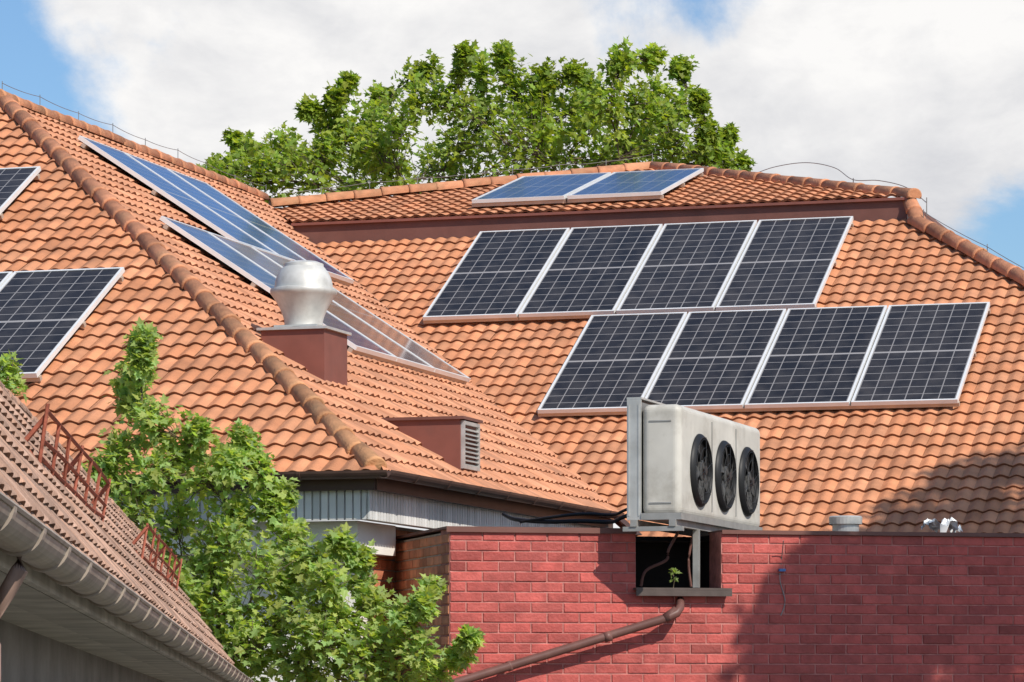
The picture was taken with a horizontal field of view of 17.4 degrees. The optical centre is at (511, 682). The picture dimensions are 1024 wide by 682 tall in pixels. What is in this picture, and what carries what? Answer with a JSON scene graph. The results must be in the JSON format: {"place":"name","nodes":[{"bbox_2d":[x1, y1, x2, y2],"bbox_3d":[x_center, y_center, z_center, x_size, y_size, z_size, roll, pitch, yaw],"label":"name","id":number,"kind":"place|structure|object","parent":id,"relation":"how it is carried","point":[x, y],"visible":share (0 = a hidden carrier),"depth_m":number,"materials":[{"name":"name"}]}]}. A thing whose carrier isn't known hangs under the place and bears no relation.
{"place":"outdoors","nodes":[
{"label":"outdoors","id":0,"kind":"place"},
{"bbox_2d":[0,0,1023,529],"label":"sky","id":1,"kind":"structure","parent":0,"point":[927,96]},
{"label":"ground","id":2,"kind":"structure","parent":0,"visible":0},
{"bbox_2d":[0,351,28,401],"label":"young maple","id":3,"kind":"object","parent":2,"relation":"on","point":[13,375],"visible":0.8,"depth_m":24.16,"materials":[{"name":"green plant"}]},
{"bbox_2d":[0,381,253,681],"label":"outbuilding","id":4,"kind":"structure","parent":2,"relation":"on","point":[91,590],"depth_m":11.49,"materials":[{"name":"tile"}]},
{"bbox_2d":[81,317,316,681],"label":"young maple","id":5,"kind":"object","parent":2,"relation":"on","point":[240,457],"visible":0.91,"depth_m":24.10,"materials":[{"name":"green plant"}]},
{"bbox_2d":[260,521,485,681],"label":"young maple","id":6,"kind":"object","parent":2,"relation":"on","point":[334,623],"visible":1,"depth_m":23.79,"materials":[{"name":"green plant"}]},
{"bbox_2d":[196,36,757,204],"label":"maple tree","id":7,"kind":"object","parent":2,"relation":"on","point":[373,145],"visible":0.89,"depth_m":49.23,"materials":[{"name":"green plant"}]},
{"bbox_2d":[0,81,1023,681],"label":"tiled house","id":8,"kind":"structure","parent":2,"relation":"on","point":[354,441],"depth_m":31.92,"materials":[{"name":"tile"}]},
{"bbox_2d":[0,271,12,286],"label":"solar panel","id":9,"kind":"object","parent":8,"relation":"on","point":[4,276],"visible":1,"depth_m":29.60,"materials":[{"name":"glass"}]},
{"bbox_2d":[0,166,40,218],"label":"solar panel","id":10,"kind":"object","parent":8,"relation":"attached to","point":[15,182],"visible":1,"depth_m":31.65,"materials":[{"name":"glass"}]},
{"bbox_2d":[0,267,124,381],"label":"solar panel","id":11,"kind":"object","parent":8,"relation":"on","point":[44,314],"visible":1,"depth_m":28.82,"materials":[{"name":"glass"}]},
{"bbox_2d":[78,135,279,255],"bbox_3d":[-3.438,-4.978,34.538,2.100,0.088,1.150,35,10,14],"label":"solar panel","id":12,"kind":"object","parent":8,"relation":"attached to","point":[162,187],"visible":0.8,"depth_m":34.36,"materials":[{"name":"glass"}]},
{"bbox_2d":[125,152,304,260],"bbox_3d":[-3.102,-4.978,35.637,2.100,0.087,1.150,35,10,14],"label":"solar panel","id":13,"kind":"object","parent":8,"relation":"attached to","point":[224,212],"visible":0.5,"depth_m":35.66,"materials":[{"name":"glass"}]},
{"bbox_2d":[169,169,353,285],"bbox_3d":[-2.766,-4.978,36.737,2.100,0.087,1.150,35,10,14],"label":"solar panel","id":14,"kind":"object","parent":8,"relation":"attached to","point":[337,275],"visible":0.64,"depth_m":36.79,"materials":[{"name":"glass"}]},
{"bbox_2d":[159,216,396,363],"bbox_3d":[-2.236,-3.740,32.034,2.360,0.088,1.164,35,10,14],"label":"solar panel","id":15,"kind":"object","parent":8,"relation":"on","point":[358,343],"visible":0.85,"depth_m":31.91,"materials":[{"name":"glass"}]},
{"bbox_2d":[209,232,434,374],"bbox_3d":[-1.895,-3.740,33.148,2.360,0.087,1.165,35,10,14],"label":"solar panel","id":16,"kind":"object","parent":8,"relation":"on","point":[406,358],"visible":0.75,"depth_m":33.12,"materials":[{"name":"glass"}]},
{"bbox_2d":[253,247,470,384],"bbox_3d":[-1.555,-3.740,34.263,2.360,0.087,1.165,35,10,14],"label":"solar panel","id":17,"kind":"object","parent":8,"relation":"on","point":[444,370],"visible":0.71,"depth_m":34.21,"materials":[{"name":"glass"}]},
{"bbox_2d":[423,228,569,323],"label":"solar panel","id":18,"kind":"object","parent":8,"relation":"attached to","point":[495,275],"visible":1,"depth_m":37.48,"materials":[{"name":"glass"}]},
{"bbox_2d":[472,172,610,206],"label":"solar panel","id":19,"kind":"object","parent":8,"relation":"attached to","point":[539,189],"visible":0.95,"depth_m":39.94,"materials":[{"name":"glass"}]},
{"bbox_2d":[519,224,662,319],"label":"solar panel","id":20,"kind":"object","parent":8,"relation":"attached to","point":[588,272],"visible":1,"depth_m":37.17,"materials":[{"name":"glass"}]},
{"bbox_2d":[537,312,686,416],"bbox_3d":[1.071,-3.328,34.985,1.080,0.087,2.360,0,30,17],"label":"solar panel","id":21,"kind":"object","parent":8,"relation":"on","point":[612,363],"visible":0.85,"depth_m":34.89,"materials":[{"name":"glass"}]},
{"bbox_2d":[567,168,703,202],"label":"solar panel","id":22,"kind":"object","parent":8,"relation":"on","point":[635,185],"visible":1,"depth_m":39.62,"materials":[{"name":"glass"}]},
{"bbox_2d":[616,220,756,314],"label":"solar panel","id":23,"kind":"object","parent":8,"relation":"on","point":[687,267],"visible":1,"depth_m":36.88,"materials":[{"name":"glass"}]},
{"bbox_2d":[645,309,786,412],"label":"solar panel","id":24,"kind":"object","parent":8,"relation":"on","point":[713,361],"visible":0.81,"depth_m":34.60,"materials":[{"name":"glass"}]},
{"bbox_2d":[716,216,853,310],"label":"solar panel","id":25,"kind":"object","parent":8,"relation":"on","point":[786,264],"visible":1,"depth_m":36.55,"materials":[{"name":"glass"}]},
{"bbox_2d":[744,305,886,411],"bbox_3d":[3.136,-3.328,34.353,1.080,0.087,2.360,0,30,17],"label":"solar panel","id":26,"kind":"object","parent":8,"relation":"on","point":[816,358],"visible":1,"depth_m":34.23,"materials":[{"name":"glass"}]},
{"bbox_2d":[851,302,990,408],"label":"solar panel","id":27,"kind":"object","parent":8,"relation":"on","point":[921,355],"visible":1,"depth_m":33.91,"materials":[{"name":"glass"}]},
{"bbox_2d":[395,526,1023,681],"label":"brick building","id":28,"kind":"structure","parent":2,"relation":"on","point":[551,604],"depth_m":25.59,"materials":[{"name":"red brick"}]},
{"bbox_2d":[502,508,626,523],"bbox_3d":[0.336,-1.301,26.227,0.334,0.169,2.285,0,0,-28],"label":"insulated pipe","id":29,"kind":"object","parent":28,"relation":"on","point":[541,520],"visible":0.84,"depth_m":25.92,"materials":[{"name":"black plastic"}]},
{"bbox_2d":[669,568,680,587],"bbox_3d":[1.236,-0.792,25.380,0.118,0.163,0.076,0,0,13],"label":"weed","id":30,"kind":"object","parent":28,"relation":"on","point":[674,570],"visible":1,"depth_m":25.37,"materials":[{"name":"green plant"}]},
{"bbox_2d":[623,397,762,587],"bbox_3d":[1.405,-1.423,26.155,0.700,1.405,2.600,0,0,18],"label":"fan unit","id":31,"kind":"object","parent":28,"relation":"on","point":[695,472],"visible":1,"depth_m":25.16,"materials":[{"name":"metal"}]},
{"bbox_2d":[829,515,862,530],"bbox_3d":[2.609,-1.169,26.200,0.264,0.270,0.264,0,0,0],"label":"vent pipe","id":32,"kind":"object","parent":28,"relation":"on","point":[845,523],"visible":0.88,"depth_m":26.10,"materials":[{"name":"metal"}]},
{"bbox_2d":[920,517,962,531],"bbox_3d":[3.372,-1.232,26.352,0.292,0.131,0.215,0,0,-14],"label":"plastic sheet","id":33,"kind":"object","parent":28,"relation":"on","point":[951,524],"visible":0.97,"depth_m":26.31,"materials":[{"name":"white plastic"}]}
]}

